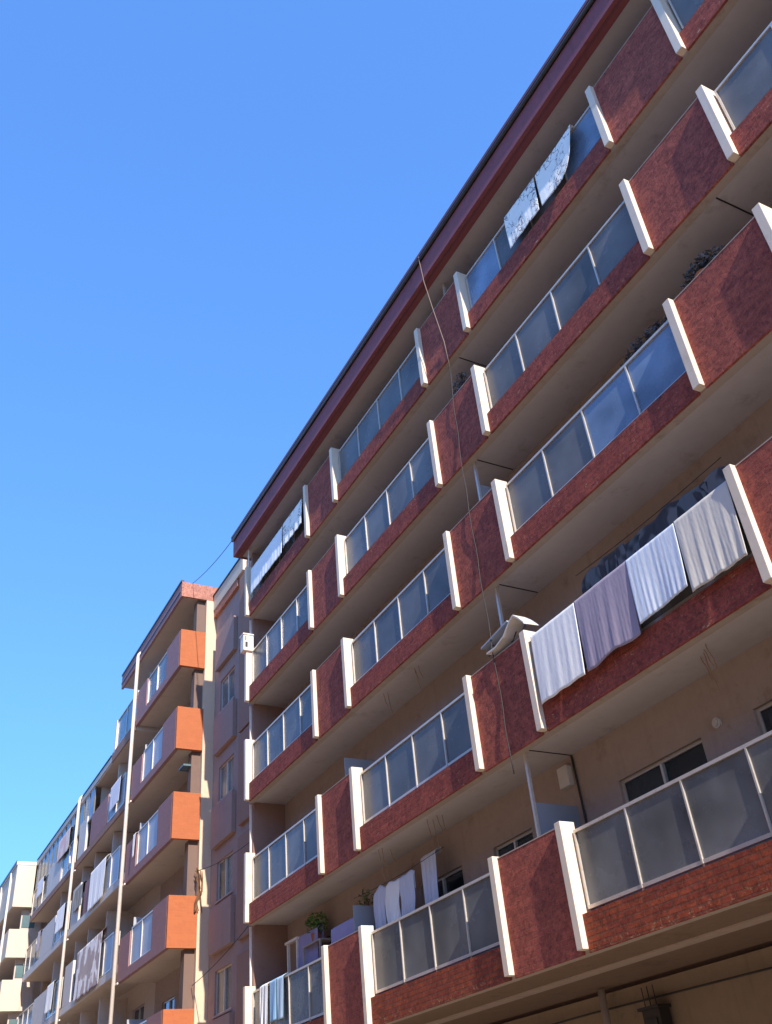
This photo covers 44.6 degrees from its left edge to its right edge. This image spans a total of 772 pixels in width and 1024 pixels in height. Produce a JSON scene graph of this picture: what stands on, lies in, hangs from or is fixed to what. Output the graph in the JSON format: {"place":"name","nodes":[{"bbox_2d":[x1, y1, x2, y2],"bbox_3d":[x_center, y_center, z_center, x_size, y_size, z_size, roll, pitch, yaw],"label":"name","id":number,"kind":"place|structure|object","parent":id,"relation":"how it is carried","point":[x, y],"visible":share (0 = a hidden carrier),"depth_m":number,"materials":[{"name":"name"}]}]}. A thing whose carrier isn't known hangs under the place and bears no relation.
{"place":"outdoors","nodes":[
{"label":"outdoors","id":0,"kind":"place"},
{"bbox_2d":[0,0,585,884],"label":"sky","id":1,"kind":"structure","parent":0,"point":[207,207],"materials":[{"name":"blue"}]},
{"bbox_3d":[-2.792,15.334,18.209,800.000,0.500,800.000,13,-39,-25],"label":"ground","id":2,"kind":"structure","parent":0,"visible":0},
{"bbox_2d":[231,0,771,1023],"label":"apartment building","id":3,"kind":"structure","parent":2,"relation":"on","point":[605,856],"depth_m":15.32,"materials":[{"name":"brick"}]},
{"bbox_2d":[193,542,230,582],"bbox_3d":[-5.668,1.639,30.594,0.019,0.919,4.375,12,-39,-24],"label":"cable","id":4,"kind":"object","parent":3,"relation":"attached to","point":[214,562],"visible":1,"depth_m":30.19,"materials":[{"name":"rubber"}]},
{"bbox_2d":[192,925,248,985],"bbox_3d":[-4.176,11.248,24.022,0.018,0.770,4.763,13,-39,-25],"label":"cable","id":5,"kind":"object","parent":3,"relation":"attached to","point":[222,956],"visible":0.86,"depth_m":23.91,"materials":[{"name":"rubber"}]},
{"bbox_2d":[195,843,247,871],"bbox_3d":[-4.378,9.272,25.410,0.019,0.423,4.762,13,-39,-25],"label":"cable","id":6,"kind":"object","parent":3,"relation":"attached to","point":[221,860],"visible":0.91,"depth_m":25.38,"materials":[{"name":"rubber"}]},
{"bbox_2d":[239,633,253,653],"bbox_3d":[-3.901,3.697,26.325,0.320,0.520,0.300,13,-39,-25],"label":"meter box","id":7,"kind":"object","parent":3,"relation":"attached to","point":[247,641],"visible":1,"depth_m":26.23,"materials":[{"name":"white plastic"}]},
{"bbox_2d":[260,983,268,1023],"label":"towel","id":8,"kind":"object","parent":3,"relation":"hanging from","point":[261,1001],"visible":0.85,"depth_m":20.61,"materials":[{"name":"white fabric"}]},
{"bbox_2d":[251,526,282,592],"bbox_3d":[-3.291,1.377,26.403,0.262,0.946,2.400,13,-39,-25],"label":"bed sheet","id":9,"kind":"object","parent":3,"relation":"attached to","point":[269,556],"visible":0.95,"depth_m":26.26,"materials":[{"name":"white fabric"}]},
{"bbox_2d":[264,981,270,1023],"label":"towel","id":10,"kind":"object","parent":3,"relation":"hanging from","point":[265,1000],"visible":0.81,"depth_m":20.42,"materials":[{"name":"white fabric"}]},
{"bbox_2d":[270,977,278,1021],"bbox_3d":[-2.368,10.438,20.146,0.172,0.845,0.361,13,-39,-25],"label":"towel","id":11,"kind":"object","parent":3,"relation":"hanging from","point":[272,1000],"visible":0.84,"depth_m":20.10,"materials":[{"name":"blue fabric"}]},
{"bbox_2d":[277,972,288,1019],"bbox_3d":[-2.176,10.228,19.857,0.165,0.865,0.331,13,-39,-25],"label":"towel","id":12,"kind":"object","parent":3,"relation":"hanging from","point":[280,995],"visible":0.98,"depth_m":19.83,"materials":[{"name":"blue fabric"}]},
{"bbox_2d":[285,936,299,972],"bbox_3d":[-2.021,10.542,20.620,0.100,2.150,0.700,13,-39,-25],"label":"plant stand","id":13,"kind":"object","parent":3,"relation":"on","point":[291,941],"visible":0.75,"depth_m":21.11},
{"bbox_2d":[283,498,302,546],"bbox_3d":[-2.419,0.301,25.101,0.260,0.865,1.300,13,-39,-25],"label":"bed sheet","id":14,"kind":"object","parent":3,"relation":"hanging from","point":[292,523],"visible":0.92,"depth_m":25.02,"materials":[{"name":"fabric"}]},
{"bbox_2d":[298,924,323,968],"bbox_3d":[-1.648,9.575,20.470,0.177,0.906,1.102,13,-39,-25],"label":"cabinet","id":15,"kind":"object","parent":3,"relation":"hanging from","point":[311,953],"visible":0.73,"depth_m":20.43,"materials":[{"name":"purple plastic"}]},
{"bbox_2d":[303,938,330,1022],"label":"plant stand","id":16,"kind":"object","parent":3,"relation":"on","point":[322,941],"visible":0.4,"depth_m":20.10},
{"bbox_2d":[305,911,328,940],"bbox_3d":[-1.516,9.068,20.537,0.497,0.676,0.804,30,-48,-40],"label":"potted plant","id":17,"kind":"object","parent":16,"relation":"on","point":[315,923],"visible":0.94,"depth_m":20.48,"materials":[{"name":"green plant"}]},
{"bbox_2d":[331,917,353,943],"bbox_3d":[-0.784,8.460,18.482,0.182,0.805,1.100,13,-39,-25],"label":"blanket","id":18,"kind":"object","parent":3,"relation":"hanging from","point":[342,930],"visible":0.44,"depth_m":18.58,"materials":[{"name":"fabric"}]},
{"bbox_2d":[357,889,373,905],"bbox_3d":[-0.383,7.848,18.804,0.375,0.595,0.537,-1,-35,-7],"label":"potted plant","id":19,"kind":"object","parent":3,"relation":"on","point":[366,898],"visible":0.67,"depth_m":18.83,"materials":[{"name":"green plant"}]},
{"bbox_2d":[353,847,442,898],"bbox_3d":[0.177,6.816,17.604,0.011,0.060,3.600,13,-39,-25],"label":"clothes line","id":20,"kind":"object","parent":3,"relation":"attached to","point":[399,875],"visible":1,"depth_m":17.46,"materials":[{"name":"metal"}]},
{"bbox_2d":[373,885,385,928],"bbox_3d":[-0.101,7.626,17.723,0.088,1.127,0.540,13,-39,-25],"label":"shirt","id":21,"kind":"object","parent":20,"relation":"hanging from","point":[379,907],"visible":0.81,"depth_m":17.81,"materials":[{"name":"white fabric"}]},
{"bbox_2d":[385,878,400,922],"bbox_3d":[0.138,7.366,17.344,0.080,1.118,0.637,11,-38,-23],"label":"towel","id":22,"kind":"object","parent":20,"relation":"hanging from","point":[392,896],"visible":0.79,"depth_m":17.44,"materials":[{"name":"white fabric"}]},
{"bbox_2d":[399,870,415,915],"bbox_3d":[0.399,7.032,16.968,0.071,1.036,0.565,13,-39,-25],"label":"towel","id":23,"kind":"object","parent":20,"relation":"hanging from","point":[407,884],"visible":0.81,"depth_m":17.03,"materials":[{"name":"white fabric"}]},
{"bbox_2d":[420,846,440,904],"bbox_3d":[0.821,6.571,16.686,0.195,1.107,0.552,13,-39,-25],"label":"towel","id":24,"kind":"object","parent":20,"relation":"hanging from","point":[429,876],"visible":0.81,"depth_m":16.73,"materials":[{"name":"white fabric"}]},
{"bbox_2d":[418,257,449,365],"bbox_3d":[0.984,-4.217,19.589,0.360,3.151,0.039,13,-39,-25],"label":"cable","id":25,"kind":"object","parent":3,"relation":"hanging from","point":[434,312],"visible":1,"depth_m":19.56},
{"bbox_2d":[424,866,463,898],"bbox_3d":[1.177,7.230,16.817,0.205,1.410,1.520,13,-39,-25],"label":"window","id":26,"kind":"structure","parent":3,"relation":"in","point":[447,885],"depth_m":17.09,"materials":[{"name":"glass"}]},
{"bbox_2d":[451,372,468,395],"bbox_3d":[1.517,-2.466,18.864,0.314,0.798,0.596,13,-39,-25],"label":"potted plant","id":27,"kind":"object","parent":3,"relation":"on","point":[461,382],"visible":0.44,"depth_m":18.90,"materials":[{"name":"green plant"}]},
{"bbox_2d":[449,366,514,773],"bbox_3d":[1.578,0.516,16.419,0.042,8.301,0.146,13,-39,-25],"label":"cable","id":28,"kind":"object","parent":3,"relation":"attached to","point":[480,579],"visible":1,"depth_m":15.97,"materials":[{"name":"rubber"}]},
{"bbox_2d":[481,620,526,649],"bbox_3d":[1.925,2.043,15.382,0.400,0.130,0.800,13,-39,-25],"label":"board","id":29,"kind":"object","parent":3,"relation":"attached to","point":[495,637],"visible":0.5,"depth_m":15.34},
{"bbox_2d":[486,615,538,655],"bbox_3d":[2.001,1.939,15.036,0.300,0.310,1.070,13,-39,-25],"label":"floor mat","id":30,"kind":"object","parent":3,"relation":"on","point":[515,623],"visible":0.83,"depth_m":14.99,"materials":[{"name":"white fabric"}]},
{"bbox_2d":[496,829,532,856],"bbox_3d":[2.254,5.965,15.170,0.205,1.410,1.180,13,-39,-25],"label":"window","id":31,"kind":"structure","parent":3,"relation":"in","point":[515,842],"depth_m":15.56,"materials":[{"name":"glass"}]},
{"bbox_2d":[504,178,538,248],"bbox_3d":[2.579,-5.523,17.438,0.252,1.006,0.990,13,-39,-25],"label":"printed cloth","id":32,"kind":"object","parent":3,"relation":"hanging from","point":[521,214],"visible":0.96,"depth_m":17.36,"materials":[{"name":"fabric"}]},
{"bbox_2d":[535,125,573,205],"bbox_3d":[3.080,-6.107,16.666,0.256,1.020,1.091,13,-39,-25],"label":"printed cloth","id":33,"kind":"object","parent":3,"relation":"hanging from","point":[549,174],"visible":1,"depth_m":16.63,"materials":[{"name":"fabric"}]},
{"bbox_2d":[530,603,584,703],"bbox_3d":[2.570,2.050,13.724,0.278,1.228,1.100,13,-39,-25],"label":"bed sheet","id":34,"kind":"object","parent":3,"relation":"hanging from","point":[557,654],"visible":0.94,"depth_m":13.63,"materials":[{"name":"white fabric"}]},
{"bbox_2d":[574,562,640,671],"bbox_3d":[3.092,1.429,12.923,0.288,1.239,1.160,13,-39,-25],"label":"bed sheet","id":35,"kind":"object","parent":3,"relation":"hanging from","point":[606,616],"visible":0.94,"depth_m":12.82,"materials":[{"name":"fabric"}]},
{"bbox_2d":[576,457,720,575],"bbox_3d":[3.654,0.150,13.386,0.011,0.051,3.150,13,-39,-25],"label":"clothes line","id":36,"kind":"object","parent":3,"relation":"attached to","point":[650,517],"visible":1,"depth_m":13.24,"materials":[{"name":"metal"}]},
{"bbox_2d":[581,559,608,593],"bbox_3d":[3.160,1.175,14.008,0.093,0.882,0.689,13,-39,-25],"label":"shirt","id":37,"kind":"object","parent":36,"relation":"hanging from","point":[592,578],"visible":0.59,"depth_m":14.19,"materials":[{"name":"fabric"}]},
{"bbox_2d":[596,543,626,578],"bbox_3d":[3.342,0.932,13.755,0.081,0.843,0.687,12,-38,-23],"label":"shirt","id":38,"kind":"object","parent":36,"relation":"hanging from","point":[619,551],"visible":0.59,"depth_m":13.86,"materials":[{"name":"grey fabric"}]},
{"bbox_2d":[615,534,639,565],"bbox_3d":[3.538,0.766,13.425,0.071,0.870,0.680,13,-39,-25],"label":"shirt","id":39,"kind":"object","parent":36,"relation":"hanging from","point":[631,546],"visible":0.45,"depth_m":13.54,"materials":[{"name":"fabric"}]},
{"bbox_2d":[634,520,655,552],"bbox_3d":[3.738,0.498,13.152,0.071,0.824,0.694,14,-40,-26],"label":"shirt","id":40,"kind":"object","parent":36,"relation":"hanging from","point":[647,534],"visible":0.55,"depth_m":13.30,"materials":[{"name":"grey fabric"}]},
{"bbox_2d":[654,499,678,535],"bbox_3d":[3.919,0.236,12.876,0.081,0.844,0.680,13,-39,-25],"label":"shirt","id":41,"kind":"object","parent":36,"relation":"hanging from","point":[666,517],"visible":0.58,"depth_m":13.03,"materials":[{"name":"grey fabric"}]},
{"bbox_2d":[677,481,707,517],"bbox_3d":[4.131,0.048,12.533,0.084,0.854,0.695,13,-39,-25],"label":"shirt","id":42,"kind":"object","parent":36,"relation":"hanging from","point":[687,501],"visible":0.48,"depth_m":12.70,"materials":[{"name":"fabric"}]},
{"bbox_2d":[692,465,727,501],"bbox_3d":[4.316,-0.177,12.258,0.072,0.847,0.699,12,-39,-23],"label":"shirt","id":43,"kind":"object","parent":36,"relation":"hanging from","point":[715,478],"visible":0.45,"depth_m":12.39,"materials":[{"name":"grey fabric"}]},
{"bbox_2d":[625,523,687,623],"bbox_3d":[3.578,0.794,12.209,0.286,1.080,0.961,13,-39,-25],"label":"bed sheet","id":44,"kind":"object","parent":3,"relation":"hanging from","point":[656,574],"visible":0.98,"depth_m":12.14,"materials":[{"name":"fabric"}]},
{"bbox_2d":[621,739,707,802],"bbox_3d":[3.921,4.007,12.622,0.205,1.410,1.740,13,-39,-25],"label":"window","id":45,"kind":"structure","parent":3,"relation":"in","point":[695,758],"depth_m":12.95,"materials":[{"name":"glass"}]},
{"bbox_2d":[680,244,725,287],"bbox_3d":[4.437,-3.358,13.136,0.354,0.513,0.877,13,-39,-25],"label":"potted plant","id":46,"kind":"object","parent":3,"relation":"on","point":[699,266],"visible":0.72,"depth_m":13.14,"materials":[{"name":"green plant"}]},
{"bbox_2d":[673,481,747,591],"bbox_3d":[4.018,0.290,11.514,0.303,1.167,0.950,13,-39,-25],"label":"bed sheet","id":47,"kind":"object","parent":3,"relation":"hanging from","point":[710,537],"visible":0.96,"depth_m":11.42,"materials":[{"name":"beige fabric"}]},
{"bbox_2d":[756,701,771,733],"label":"window","id":48,"kind":"structure","parent":3,"relation":"in","point":[759,711],"depth_m":11.63,"materials":[{"name":"metal"}]},
{"bbox_3d":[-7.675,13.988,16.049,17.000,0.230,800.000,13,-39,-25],"label":"pavement","id":49,"kind":"structure","parent":0,"visible":0},
{"bbox_2d":[0,861,48,1023],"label":"apartment building","id":50,"kind":"structure","parent":49,"relation":"on","point":[19,931],"depth_m":45.37,"materials":[{"name":"white paint"}]},
{"bbox_2d":[8,1019,17,1023],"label":"window","id":51,"kind":"structure","parent":50,"relation":"in","point":[13,1021],"depth_m":43.09,"materials":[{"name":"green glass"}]},
{"bbox_2d":[14,965,24,977],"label":"window","id":52,"kind":"structure","parent":50,"relation":"in","point":[19,971],"depth_m":44.29,"materials":[{"name":"green glass"}]},
{"bbox_2d":[21,915,34,927],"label":"window","id":53,"kind":"structure","parent":50,"relation":"in","point":[26,923],"depth_m":45.56,"materials":[{"name":"green glass"}]},
{"bbox_2d":[17,691,160,1023],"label":"apartment building","id":54,"kind":"structure","parent":49,"relation":"on","point":[96,835],"depth_m":36.07,"materials":[{"name":"paint"}]},
{"bbox_2d":[36,929,42,951],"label":"laundry cloth","id":55,"kind":"object","parent":54,"relation":"hanging from","point":[38,939],"visible":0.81,"depth_m":41.93,"materials":[{"name":"fabric"}]},
{"bbox_2d":[36,875,45,898],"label":"laundry cloth","id":56,"kind":"object","parent":54,"relation":"hanging from","point":[39,888],"visible":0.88,"depth_m":44.27,"materials":[{"name":"white fabric"}]},
{"bbox_2d":[44,979,57,1013],"bbox_3d":[-13.356,19.336,37.488,0.192,1.107,1.201,13,-39,-25],"label":"laundry cloth","id":57,"kind":"object","parent":54,"relation":"hanging from","point":[49,997],"visible":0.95,"depth_m":37.42,"materials":[{"name":"white fabric"}]},
{"bbox_2d":[54,902,66,934],"bbox_3d":[-13.386,16.768,38.803,0.193,1.006,1.500,13,-39,-25],"label":"laundry cloth","id":58,"kind":"object","parent":54,"relation":"hanging from","point":[59,919],"visible":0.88,"depth_m":38.72,"materials":[{"name":"white fabric"}]},
{"bbox_2d":[56,826,72,862],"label":"blanket","id":59,"kind":"object","parent":54,"relation":"hanging from","point":[63,846],"visible":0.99,"depth_m":41.24,"materials":[{"name":"white fabric"}]},
{"bbox_2d":[73,880,87,912],"bbox_3d":[-11.892,14.969,36.544,0.194,0.906,1.401,13,-39,-25],"label":"laundry cloth","id":60,"kind":"object","parent":54,"relation":"hanging from","point":[78,896],"visible":0.91,"depth_m":36.52,"materials":[{"name":"grey fabric"}]},
{"bbox_2d":[73,926,107,1002],"bbox_3d":[-10.384,15.890,32.917,0.199,1.811,3.700,13,-39,-25],"label":"blanket","id":61,"kind":"object","parent":54,"relation":"hanging from","point":[87,968],"visible":1,"depth_m":32.68,"materials":[{"name":"fabric"}]},
{"bbox_2d":[87,853,110,911],"bbox_3d":[-10.469,13.525,34.252,0.201,1.509,2.300,13,-39,-25],"label":"bed sheet","id":62,"kind":"object","parent":54,"relation":"hanging from","point":[96,885],"visible":0.98,"depth_m":34.17,"materials":[{"name":"white fabric"}]},
{"bbox_2d":[109,775,122,811],"bbox_3d":[-9.930,10.390,34.670,0.175,1.006,1.400,13,-39,-25],"label":"bed sheet","id":63,"kind":"object","parent":54,"relation":"attached to","point":[114,795],"visible":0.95,"depth_m":34.60,"materials":[{"name":"white fabric"}]},
{"bbox_2d":[134,1005,143,1018],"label":"window","id":64,"kind":"structure","parent":54,"relation":"in","point":[139,1012],"depth_m":30.85,"materials":[{"name":"glass"}]},
{"bbox_2d":[108,580,217,1023],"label":"apartment building","id":65,"kind":"structure","parent":49,"relation":"on","point":[169,673],"depth_m":29.52,"materials":[{"name":"paint"}]},
{"bbox_2d":[132,832,137,856],"bbox_3d":[-8.171,10.874,30.724,0.195,0.805,0.254,13,-39,-25],"label":"laundry cloth","id":66,"kind":"object","parent":65,"relation":"hanging from","point":[133,843],"visible":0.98,"depth_m":30.71,"materials":[{"name":"white fabric"}]},
{"bbox_2d":[163,996,174,1008],"bbox_3d":[-6.463,15.201,28.057,0.065,1.200,1.300,13,-39,-25],"label":"window","id":67,"kind":"structure","parent":65,"relation":"in","point":[169,1004],"depth_m":28.33,"materials":[{"name":"glass"}]},
{"bbox_2d":[194,867,202,912],"bbox_3d":[-5.330,10.759,26.778,0.238,1.211,0.113,13,-39,-25],"label":"cable bundle","id":68,"kind":"object","parent":65,"relation":"attached to","point":[199,875],"visible":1,"depth_m":26.77,"materials":[{"name":"rubber"}]},
{"bbox_2d":[207,558,250,1023],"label":"stair block","id":69,"kind":"structure","parent":49,"relation":"on","point":[228,976],"depth_m":26.78,"materials":[{"name":"paint"}]},
{"bbox_2d":[212,963,231,1018],"bbox_3d":[-4.236,12.500,24.557,0.140,1.130,1.380,13,-39,-25],"label":"window","id":70,"kind":"structure","parent":69,"relation":"in","point":[223,985],"depth_m":24.66,"materials":[{"name":"glass"}]},
{"bbox_2d":[214,852,232,904],"bbox_3d":[-4.471,10.175,26.188,0.140,1.130,1.380,13,-39,-25],"label":"window","id":71,"kind":"structure","parent":69,"relation":"in","point":[225,866],"depth_m":26.28,"materials":[{"name":"glass"}]},
{"bbox_2d":[216,755,233,804],"bbox_3d":[-4.702,7.891,27.792,0.140,1.130,1.380,13,-39,-25],"label":"window","id":72,"kind":"structure","parent":69,"relation":"in","point":[227,770],"depth_m":27.92,"materials":[{"name":"glass"}]},
{"bbox_2d":[218,667,234,714],"bbox_3d":[-4.938,5.567,29.423,0.140,1.130,1.380,13,-39,-25],"label":"window","id":73,"kind":"structure","parent":69,"relation":"in","point":[228,683],"depth_m":29.55,"materials":[{"name":"glass"}]},
{"bbox_3d":[4.041,-1.672,13.583,0.260,1.340,0.300,13,-39,-25],"label":"plant stand","id":74,"kind":"object","parent":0,"visible":0},
{"bbox_2d":[620,316,667,366],"bbox_3d":[3.959,-2.537,14.179,0.345,0.480,1.211,13,-39,-25],"label":"potted plant","id":75,"kind":"object","parent":74,"relation":"on","point":[656,324],"visible":0.29,"depth_m":14.18,"materials":[{"name":"green plant"}]}
]}

